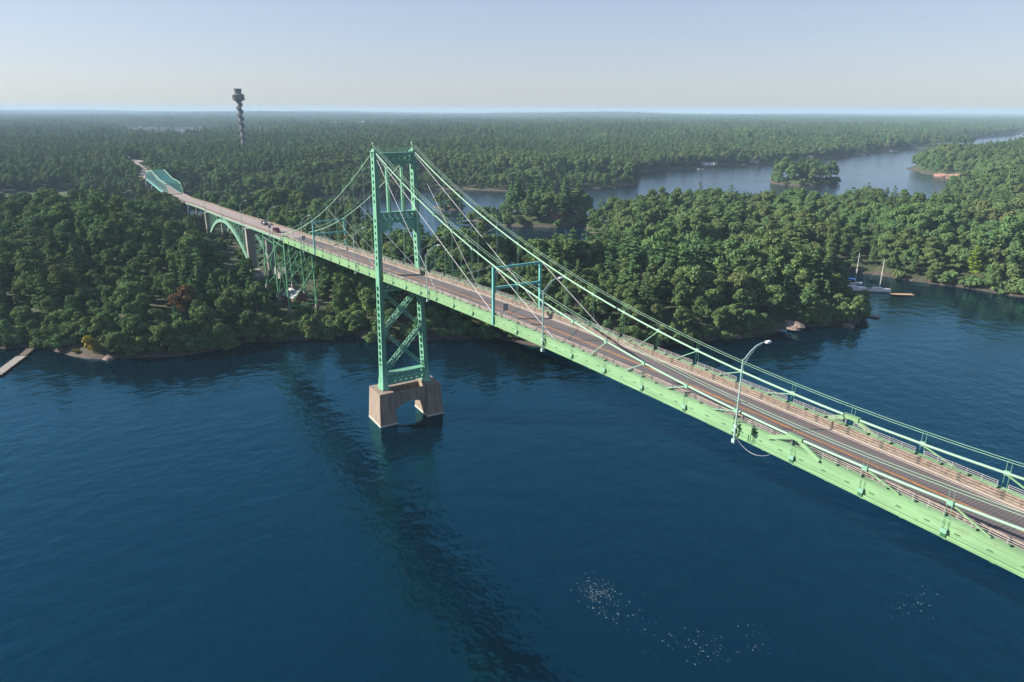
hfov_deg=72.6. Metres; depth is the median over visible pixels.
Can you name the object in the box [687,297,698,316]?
broadleaf tree
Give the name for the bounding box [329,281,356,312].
broadleaf tree
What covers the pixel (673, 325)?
broadleaf tree
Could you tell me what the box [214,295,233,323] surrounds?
broadleaf tree
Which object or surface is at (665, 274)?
broadleaf tree
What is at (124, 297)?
broadleaf tree
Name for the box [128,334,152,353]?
shrub
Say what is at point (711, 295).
broadleaf tree
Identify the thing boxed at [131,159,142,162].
building
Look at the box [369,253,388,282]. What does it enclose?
broadleaf tree
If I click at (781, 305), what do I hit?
broadleaf tree
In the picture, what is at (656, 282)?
broadleaf tree
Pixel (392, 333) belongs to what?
shrub
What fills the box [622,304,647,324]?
broadleaf tree
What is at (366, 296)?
broadleaf tree
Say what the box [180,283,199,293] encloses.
broadleaf tree
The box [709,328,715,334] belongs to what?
shrub
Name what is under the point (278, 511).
river water
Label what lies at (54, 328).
shrub
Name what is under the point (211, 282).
pine tree
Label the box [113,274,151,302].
broadleaf tree
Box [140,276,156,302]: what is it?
pine tree
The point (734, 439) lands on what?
street lamp
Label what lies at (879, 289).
sailboat
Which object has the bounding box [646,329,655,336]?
shrub
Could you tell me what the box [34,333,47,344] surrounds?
shrub
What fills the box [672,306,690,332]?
broadleaf tree
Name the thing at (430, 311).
broadleaf tree
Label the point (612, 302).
broadleaf tree
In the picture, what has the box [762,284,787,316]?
broadleaf tree
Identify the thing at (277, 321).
broadleaf tree
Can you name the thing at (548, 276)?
broadleaf tree
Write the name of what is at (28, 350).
dock
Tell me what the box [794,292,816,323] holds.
broadleaf tree
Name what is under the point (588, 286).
broadleaf tree
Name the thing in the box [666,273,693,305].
broadleaf tree
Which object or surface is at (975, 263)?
pine tree
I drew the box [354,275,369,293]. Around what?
broadleaf tree
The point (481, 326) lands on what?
shrub
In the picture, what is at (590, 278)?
broadleaf tree
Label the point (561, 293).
broadleaf tree
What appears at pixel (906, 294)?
dock
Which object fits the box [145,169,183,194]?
truss bridge
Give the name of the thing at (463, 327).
shrub
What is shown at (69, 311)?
broadleaf tree
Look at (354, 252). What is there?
street lamp
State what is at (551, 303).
broadleaf tree
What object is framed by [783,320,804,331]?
boulder
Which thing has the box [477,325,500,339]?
shrub
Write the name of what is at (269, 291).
broadleaf tree
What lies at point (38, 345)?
shrub
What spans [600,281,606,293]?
broadleaf tree
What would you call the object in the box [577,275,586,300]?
broadleaf tree
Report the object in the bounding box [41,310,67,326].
broadleaf tree
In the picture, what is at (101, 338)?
shrub
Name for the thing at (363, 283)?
broadleaf tree
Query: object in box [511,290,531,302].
broadleaf tree
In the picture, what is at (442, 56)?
sky
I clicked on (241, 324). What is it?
broadleaf tree
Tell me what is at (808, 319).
shrub
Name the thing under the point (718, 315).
broadleaf tree
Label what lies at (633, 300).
broadleaf tree
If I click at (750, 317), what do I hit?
broadleaf tree
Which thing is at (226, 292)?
broadleaf tree
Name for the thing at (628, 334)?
shrub
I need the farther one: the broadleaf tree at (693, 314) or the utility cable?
the broadleaf tree at (693, 314)
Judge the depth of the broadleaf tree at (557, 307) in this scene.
234.82 m
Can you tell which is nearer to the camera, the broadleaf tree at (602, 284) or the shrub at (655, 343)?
the shrub at (655, 343)
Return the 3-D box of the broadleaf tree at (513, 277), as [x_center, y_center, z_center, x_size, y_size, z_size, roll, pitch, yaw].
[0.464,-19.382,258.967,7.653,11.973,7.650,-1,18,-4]
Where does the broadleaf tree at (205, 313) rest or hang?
on the island terrain
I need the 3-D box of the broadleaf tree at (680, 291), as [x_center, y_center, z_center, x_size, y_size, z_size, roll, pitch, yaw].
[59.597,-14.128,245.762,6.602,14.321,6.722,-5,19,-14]
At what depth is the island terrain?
293.02 m
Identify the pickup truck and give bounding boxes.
[261,220,267,225]
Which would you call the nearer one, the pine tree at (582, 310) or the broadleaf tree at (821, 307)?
the pine tree at (582, 310)
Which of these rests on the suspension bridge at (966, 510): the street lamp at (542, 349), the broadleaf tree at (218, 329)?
the street lamp at (542, 349)
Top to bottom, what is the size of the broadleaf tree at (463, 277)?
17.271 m
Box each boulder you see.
[102,354,115,360]
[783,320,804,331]
[841,323,853,328]
[934,173,947,175]
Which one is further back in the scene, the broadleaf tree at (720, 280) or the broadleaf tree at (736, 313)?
the broadleaf tree at (720, 280)
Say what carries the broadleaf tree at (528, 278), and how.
on the island terrain
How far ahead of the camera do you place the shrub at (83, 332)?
222.02 m
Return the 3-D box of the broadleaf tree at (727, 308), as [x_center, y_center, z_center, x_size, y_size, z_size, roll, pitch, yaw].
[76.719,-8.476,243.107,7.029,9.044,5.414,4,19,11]
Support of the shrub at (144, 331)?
on the island terrain
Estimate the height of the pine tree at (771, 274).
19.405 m
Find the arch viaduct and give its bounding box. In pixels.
[170,193,306,275]
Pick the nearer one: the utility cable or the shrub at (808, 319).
the utility cable
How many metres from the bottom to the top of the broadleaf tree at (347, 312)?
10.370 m
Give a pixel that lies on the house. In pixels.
(753, 161)
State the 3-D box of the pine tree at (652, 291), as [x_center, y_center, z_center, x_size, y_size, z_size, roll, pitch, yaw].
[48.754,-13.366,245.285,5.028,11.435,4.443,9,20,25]
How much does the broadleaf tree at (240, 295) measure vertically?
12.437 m
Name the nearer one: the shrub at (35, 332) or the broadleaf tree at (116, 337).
the broadleaf tree at (116, 337)
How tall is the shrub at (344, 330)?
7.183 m
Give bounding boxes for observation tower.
[232,89,246,144]
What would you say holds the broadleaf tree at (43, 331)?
on the island terrain
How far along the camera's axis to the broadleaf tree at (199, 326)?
224.06 m
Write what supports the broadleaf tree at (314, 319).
on the island terrain
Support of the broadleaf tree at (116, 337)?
on the island terrain
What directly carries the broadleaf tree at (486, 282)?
on the island terrain
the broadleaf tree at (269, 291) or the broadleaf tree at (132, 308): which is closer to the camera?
the broadleaf tree at (132, 308)
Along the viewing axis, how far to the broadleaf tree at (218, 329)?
224.24 m
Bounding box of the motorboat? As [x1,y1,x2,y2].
[848,278,861,284]
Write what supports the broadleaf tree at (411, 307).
on the island terrain
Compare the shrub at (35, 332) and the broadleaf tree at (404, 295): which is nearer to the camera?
the shrub at (35, 332)
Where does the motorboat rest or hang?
on the river water
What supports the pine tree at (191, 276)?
on the island terrain
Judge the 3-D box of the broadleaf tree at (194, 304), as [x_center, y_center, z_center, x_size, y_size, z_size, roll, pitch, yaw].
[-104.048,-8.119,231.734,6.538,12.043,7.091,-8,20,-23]
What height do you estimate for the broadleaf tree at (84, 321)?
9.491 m
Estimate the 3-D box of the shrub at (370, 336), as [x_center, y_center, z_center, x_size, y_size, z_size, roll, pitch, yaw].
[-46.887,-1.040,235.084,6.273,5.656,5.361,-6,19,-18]
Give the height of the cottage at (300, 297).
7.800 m
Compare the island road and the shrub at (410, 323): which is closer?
the shrub at (410, 323)
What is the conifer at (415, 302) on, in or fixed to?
on the island terrain
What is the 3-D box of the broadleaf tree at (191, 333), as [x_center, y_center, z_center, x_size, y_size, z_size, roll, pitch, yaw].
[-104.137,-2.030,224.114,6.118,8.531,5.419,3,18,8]
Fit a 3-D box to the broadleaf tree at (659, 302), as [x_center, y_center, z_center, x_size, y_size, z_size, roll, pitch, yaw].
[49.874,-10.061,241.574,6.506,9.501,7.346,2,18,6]
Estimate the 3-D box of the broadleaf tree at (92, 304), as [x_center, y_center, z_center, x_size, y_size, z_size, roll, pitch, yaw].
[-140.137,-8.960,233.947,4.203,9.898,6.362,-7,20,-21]
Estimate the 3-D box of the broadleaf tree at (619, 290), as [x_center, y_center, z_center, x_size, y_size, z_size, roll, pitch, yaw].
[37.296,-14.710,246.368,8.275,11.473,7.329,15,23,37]
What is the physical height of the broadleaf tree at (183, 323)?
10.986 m
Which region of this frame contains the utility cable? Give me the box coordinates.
[736,425,769,455]
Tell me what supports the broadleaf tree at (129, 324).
on the island terrain
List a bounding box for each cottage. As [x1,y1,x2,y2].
[282,288,307,303]
[549,207,564,220]
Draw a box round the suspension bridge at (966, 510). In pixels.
[250,142,1023,577]
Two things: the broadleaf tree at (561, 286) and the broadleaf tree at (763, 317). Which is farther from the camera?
the broadleaf tree at (561, 286)
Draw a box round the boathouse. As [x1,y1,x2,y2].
[700,162,714,167]
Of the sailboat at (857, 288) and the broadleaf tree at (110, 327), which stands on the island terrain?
the broadleaf tree at (110, 327)
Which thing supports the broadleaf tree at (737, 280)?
on the island terrain
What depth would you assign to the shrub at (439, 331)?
236.12 m
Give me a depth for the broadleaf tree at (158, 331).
217.20 m
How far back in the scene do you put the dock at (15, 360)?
211.99 m
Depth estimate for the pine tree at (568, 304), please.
237.25 m
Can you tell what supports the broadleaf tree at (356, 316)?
on the island terrain
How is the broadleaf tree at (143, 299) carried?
on the island terrain
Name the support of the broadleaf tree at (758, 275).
on the island terrain
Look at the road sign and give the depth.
116.54 m
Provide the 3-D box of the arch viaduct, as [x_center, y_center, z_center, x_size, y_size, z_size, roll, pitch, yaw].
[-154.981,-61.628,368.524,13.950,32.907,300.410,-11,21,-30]
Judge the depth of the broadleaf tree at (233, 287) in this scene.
247.10 m
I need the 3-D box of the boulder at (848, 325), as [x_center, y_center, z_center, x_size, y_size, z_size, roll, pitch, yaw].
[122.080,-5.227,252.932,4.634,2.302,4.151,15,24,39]
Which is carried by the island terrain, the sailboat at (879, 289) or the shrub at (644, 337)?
the shrub at (644, 337)
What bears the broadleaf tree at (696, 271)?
on the island terrain
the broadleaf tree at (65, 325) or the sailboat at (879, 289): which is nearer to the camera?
the broadleaf tree at (65, 325)
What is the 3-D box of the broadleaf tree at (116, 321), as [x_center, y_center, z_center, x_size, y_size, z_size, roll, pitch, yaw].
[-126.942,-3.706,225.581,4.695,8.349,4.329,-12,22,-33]
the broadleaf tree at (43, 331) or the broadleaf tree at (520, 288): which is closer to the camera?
the broadleaf tree at (43, 331)
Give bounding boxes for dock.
[0,354,26,375]
[18,347,34,356]
[890,293,914,295]
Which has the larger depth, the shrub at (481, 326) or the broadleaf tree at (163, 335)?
the shrub at (481, 326)
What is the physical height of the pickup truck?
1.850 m
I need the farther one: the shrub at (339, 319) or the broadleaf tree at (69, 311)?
the shrub at (339, 319)
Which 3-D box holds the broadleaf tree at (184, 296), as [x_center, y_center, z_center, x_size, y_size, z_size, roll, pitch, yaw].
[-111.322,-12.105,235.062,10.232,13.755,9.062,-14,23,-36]
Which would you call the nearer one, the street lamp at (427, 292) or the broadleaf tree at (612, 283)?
the street lamp at (427, 292)
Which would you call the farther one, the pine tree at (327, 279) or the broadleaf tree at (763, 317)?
the pine tree at (327, 279)
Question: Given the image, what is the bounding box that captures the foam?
[576,580,937,664]
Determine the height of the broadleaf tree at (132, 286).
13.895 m
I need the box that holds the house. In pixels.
[746,157,759,162]
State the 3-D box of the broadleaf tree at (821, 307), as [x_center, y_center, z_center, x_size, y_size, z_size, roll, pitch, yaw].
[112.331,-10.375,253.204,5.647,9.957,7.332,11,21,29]
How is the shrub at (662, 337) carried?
on the island terrain
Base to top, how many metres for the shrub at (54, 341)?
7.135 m
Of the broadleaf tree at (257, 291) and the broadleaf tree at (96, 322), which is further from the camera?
the broadleaf tree at (257, 291)
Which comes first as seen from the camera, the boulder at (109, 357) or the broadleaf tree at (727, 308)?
the boulder at (109, 357)
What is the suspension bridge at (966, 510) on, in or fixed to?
on the island terrain
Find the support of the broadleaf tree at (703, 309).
on the island terrain
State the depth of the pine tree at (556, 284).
258.15 m
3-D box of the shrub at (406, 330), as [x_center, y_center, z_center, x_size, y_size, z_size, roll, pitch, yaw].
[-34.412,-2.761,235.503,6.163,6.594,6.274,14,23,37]
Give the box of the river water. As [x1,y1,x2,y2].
[0,129,1023,681]
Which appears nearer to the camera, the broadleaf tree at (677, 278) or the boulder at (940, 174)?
the broadleaf tree at (677, 278)
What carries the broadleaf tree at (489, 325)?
on the island terrain
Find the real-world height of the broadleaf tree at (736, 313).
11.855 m
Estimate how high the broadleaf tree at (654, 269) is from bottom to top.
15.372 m
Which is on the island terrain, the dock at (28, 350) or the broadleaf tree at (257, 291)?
the broadleaf tree at (257, 291)
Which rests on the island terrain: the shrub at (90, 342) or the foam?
the shrub at (90, 342)
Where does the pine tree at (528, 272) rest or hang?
on the island terrain
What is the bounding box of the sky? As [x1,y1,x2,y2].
[0,0,1023,114]
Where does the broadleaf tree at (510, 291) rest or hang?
on the island terrain
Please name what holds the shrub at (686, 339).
on the island terrain
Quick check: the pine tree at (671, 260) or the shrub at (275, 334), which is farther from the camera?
the pine tree at (671, 260)
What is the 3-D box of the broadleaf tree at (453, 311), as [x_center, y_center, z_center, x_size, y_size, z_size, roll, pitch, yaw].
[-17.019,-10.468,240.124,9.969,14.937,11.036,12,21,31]
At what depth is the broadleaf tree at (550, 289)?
245.49 m
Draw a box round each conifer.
[244,277,252,305]
[409,294,417,318]
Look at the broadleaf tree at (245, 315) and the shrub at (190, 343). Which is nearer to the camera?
the shrub at (190, 343)
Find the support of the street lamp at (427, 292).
on the suspension bridge at (966, 510)
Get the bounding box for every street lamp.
[353,228,364,273]
[425,244,440,301]
[540,277,563,351]
[731,340,771,442]
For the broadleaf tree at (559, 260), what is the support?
on the island terrain
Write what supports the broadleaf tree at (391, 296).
on the island terrain
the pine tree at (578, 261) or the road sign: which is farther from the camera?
the pine tree at (578, 261)
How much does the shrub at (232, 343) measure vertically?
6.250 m
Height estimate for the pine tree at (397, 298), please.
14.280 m
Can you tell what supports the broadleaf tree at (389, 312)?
on the island terrain
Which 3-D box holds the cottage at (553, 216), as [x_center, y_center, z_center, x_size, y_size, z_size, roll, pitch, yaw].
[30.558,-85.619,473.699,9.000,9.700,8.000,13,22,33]
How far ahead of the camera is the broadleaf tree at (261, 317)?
232.89 m
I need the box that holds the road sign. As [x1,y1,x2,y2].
[503,303,507,319]
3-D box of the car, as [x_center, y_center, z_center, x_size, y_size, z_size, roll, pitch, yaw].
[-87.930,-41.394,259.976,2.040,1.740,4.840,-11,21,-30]
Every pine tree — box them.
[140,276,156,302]
[186,274,197,285]
[205,272,222,299]
[320,261,333,295]
[391,286,405,321]
[451,265,461,280]
[468,268,476,279]
[524,265,533,275]
[547,270,559,292]
[563,293,573,317]
[574,259,583,273]
[575,301,588,322]
[642,265,652,302]
[645,288,655,306]
[663,243,679,300]
[758,261,778,308]
[968,245,982,273]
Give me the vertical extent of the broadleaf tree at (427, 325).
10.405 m
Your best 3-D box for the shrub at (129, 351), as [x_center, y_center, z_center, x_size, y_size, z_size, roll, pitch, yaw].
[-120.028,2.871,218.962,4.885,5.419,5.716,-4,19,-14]
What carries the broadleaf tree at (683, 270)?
on the island terrain
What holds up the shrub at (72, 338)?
on the island terrain
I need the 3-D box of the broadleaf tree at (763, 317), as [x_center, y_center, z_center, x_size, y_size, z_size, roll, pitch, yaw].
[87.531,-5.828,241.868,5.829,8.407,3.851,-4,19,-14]
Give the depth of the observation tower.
932.98 m
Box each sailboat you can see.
[848,253,866,290]
[864,259,890,292]
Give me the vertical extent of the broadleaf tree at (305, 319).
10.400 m
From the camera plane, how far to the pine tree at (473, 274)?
263.60 m
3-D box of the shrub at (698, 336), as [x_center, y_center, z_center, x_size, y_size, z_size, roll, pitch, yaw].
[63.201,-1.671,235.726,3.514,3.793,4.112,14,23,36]
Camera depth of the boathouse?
964.02 m
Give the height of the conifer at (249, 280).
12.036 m
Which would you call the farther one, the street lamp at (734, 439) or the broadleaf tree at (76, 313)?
the broadleaf tree at (76, 313)
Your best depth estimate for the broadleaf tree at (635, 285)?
247.18 m
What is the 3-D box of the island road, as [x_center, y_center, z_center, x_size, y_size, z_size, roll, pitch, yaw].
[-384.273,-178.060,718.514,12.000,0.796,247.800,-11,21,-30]
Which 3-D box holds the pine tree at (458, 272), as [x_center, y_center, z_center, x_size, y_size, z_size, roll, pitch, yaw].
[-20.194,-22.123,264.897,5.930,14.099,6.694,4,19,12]
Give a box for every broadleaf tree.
[39,325,49,346]
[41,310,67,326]
[59,304,85,321]
[60,321,79,336]
[68,316,91,334]
[72,311,83,330]
[86,299,99,317]
[87,316,112,334]
[92,301,119,319]
[96,312,117,324]
[101,323,118,334]
[102,331,127,357]
[109,281,142,300]
[112,290,135,313]
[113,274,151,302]
[113,317,123,329]
[119,314,150,341]
[121,301,145,326]
[136,292,151,321]
[147,308,165,333]
[148,324,175,354]
[156,322,168,349]
[157,273,179,308]
[166,284,195,318]
[169,312,192,334]
[171,316,194,339]
[179,327,195,335]
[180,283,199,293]
[188,299,210,322]
[189,305,216,325]
[191,317,210,336]
[205,289,218,310]
[206,322,231,348]
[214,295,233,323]
[218,289,239,321]
[221,287,235,317]
[228,284,243,289]
[228,288,252,317]
[235,318,246,340]
[239,310,257,330]
[241,281,268,312]
[242,326,257,342]
[251,287,271,311]
[251,312,272,332]
[265,317,283,337]
[300,314,316,338]
[303,316,320,339]
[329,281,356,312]
[332,266,360,305]
[340,304,361,322]
[344,310,366,335]
[351,299,366,314]
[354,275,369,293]
[355,278,375,316]
[357,282,387,317]
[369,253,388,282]
[384,285,397,304]
[384,308,399,329]
[401,290,411,302]
[405,303,416,317]
[412,315,430,333]
[425,306,444,329]
[446,313,461,327]
[450,308,470,320]
[458,273,476,285]
[476,272,500,290]
[485,322,493,327]
[498,276,516,296]
[510,273,519,287]
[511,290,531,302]
[518,277,524,291]
[522,274,537,299]
[536,274,548,294]
[542,273,554,283]
[544,284,555,298]
[545,295,557,309]
[547,257,563,286]
[551,304,572,317]
[555,285,578,307]
[557,279,569,294]
[566,269,586,306]
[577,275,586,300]
[583,281,600,302]
[584,287,608,321]
[587,276,597,284]
[594,273,609,286]
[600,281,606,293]
[604,296,617,315]
[605,277,620,303]
[606,284,628,312]
[616,274,634,287]
[619,288,640,311]
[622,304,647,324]
[628,260,642,276]
[630,280,653,301]
[641,264,659,279]
[646,275,663,296]
[646,298,664,315]
[652,266,673,299]
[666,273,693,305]
[670,281,691,306]
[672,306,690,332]
[674,264,703,305]
[685,308,696,321]
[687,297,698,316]
[688,265,717,296]
[690,296,711,325]
[699,324,710,340]
[704,288,724,318]
[710,307,728,334]
[712,274,726,305]
[716,264,731,293]
[723,304,741,325]
[726,272,754,302]
[726,304,743,333]
[732,289,757,312]
[742,310,760,331]
[751,267,773,310]
[757,313,771,334]
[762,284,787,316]
[768,292,788,315]
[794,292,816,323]
[802,306,812,325]
[815,299,829,323]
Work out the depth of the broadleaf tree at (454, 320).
236.87 m
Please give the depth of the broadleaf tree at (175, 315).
221.10 m
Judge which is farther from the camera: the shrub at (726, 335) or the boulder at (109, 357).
the shrub at (726, 335)
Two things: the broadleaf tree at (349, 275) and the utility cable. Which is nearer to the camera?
the utility cable
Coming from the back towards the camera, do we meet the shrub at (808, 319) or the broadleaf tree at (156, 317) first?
the shrub at (808, 319)
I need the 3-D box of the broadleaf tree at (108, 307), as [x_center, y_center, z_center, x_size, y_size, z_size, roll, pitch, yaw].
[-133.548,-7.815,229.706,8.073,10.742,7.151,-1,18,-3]
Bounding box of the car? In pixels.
[273,227,280,232]
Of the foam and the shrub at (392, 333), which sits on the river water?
the foam
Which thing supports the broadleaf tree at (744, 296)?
on the island terrain
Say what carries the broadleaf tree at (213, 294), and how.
on the island terrain
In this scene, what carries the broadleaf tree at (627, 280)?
on the island terrain
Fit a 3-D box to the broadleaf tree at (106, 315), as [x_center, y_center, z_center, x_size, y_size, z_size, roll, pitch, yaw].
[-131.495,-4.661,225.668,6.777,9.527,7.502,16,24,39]
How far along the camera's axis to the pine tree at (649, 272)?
257.54 m
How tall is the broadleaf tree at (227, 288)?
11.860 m
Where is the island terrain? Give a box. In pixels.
[0,112,1023,358]
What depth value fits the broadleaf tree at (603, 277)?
263.05 m
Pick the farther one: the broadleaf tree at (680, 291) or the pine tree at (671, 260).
the pine tree at (671, 260)
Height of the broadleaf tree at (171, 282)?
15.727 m
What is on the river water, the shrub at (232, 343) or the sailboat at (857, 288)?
the sailboat at (857, 288)
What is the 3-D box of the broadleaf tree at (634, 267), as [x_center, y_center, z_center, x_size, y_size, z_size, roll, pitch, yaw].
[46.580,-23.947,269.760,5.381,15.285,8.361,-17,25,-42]
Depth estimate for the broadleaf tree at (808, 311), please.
250.73 m
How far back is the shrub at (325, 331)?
235.82 m
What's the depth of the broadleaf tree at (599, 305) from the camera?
237.64 m
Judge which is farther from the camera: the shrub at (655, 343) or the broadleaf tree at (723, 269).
the broadleaf tree at (723, 269)
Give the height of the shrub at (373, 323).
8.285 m
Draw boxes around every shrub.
[29,327,41,338]
[29,334,47,348]
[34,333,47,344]
[43,330,69,349]
[46,323,65,338]
[61,333,80,344]
[79,328,100,339]
[81,335,101,350]
[96,334,118,351]
[120,342,136,355]
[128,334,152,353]
[131,328,152,342]
[177,332,199,350]
[220,334,240,349]
[269,326,285,338]
[316,323,334,339]
[329,314,344,331]
[334,321,351,335]
[363,331,377,342]
[370,318,391,331]
[386,330,396,339]
[400,321,413,330]
[400,324,414,337]
[434,327,449,338]
[451,320,471,336]
[475,323,485,331]
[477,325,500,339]
[620,331,630,337]
[640,333,651,344]
[646,322,669,342]
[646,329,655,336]
[646,337,662,347]
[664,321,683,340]
[678,329,694,345]
[694,330,703,339]
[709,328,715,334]
[721,330,735,340]
[797,309,817,323]
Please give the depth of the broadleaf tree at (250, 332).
231.54 m
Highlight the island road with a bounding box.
[135,162,158,178]
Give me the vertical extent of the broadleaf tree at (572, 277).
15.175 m
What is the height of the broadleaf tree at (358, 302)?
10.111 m
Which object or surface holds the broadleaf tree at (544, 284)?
on the island terrain
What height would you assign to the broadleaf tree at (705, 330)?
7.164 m

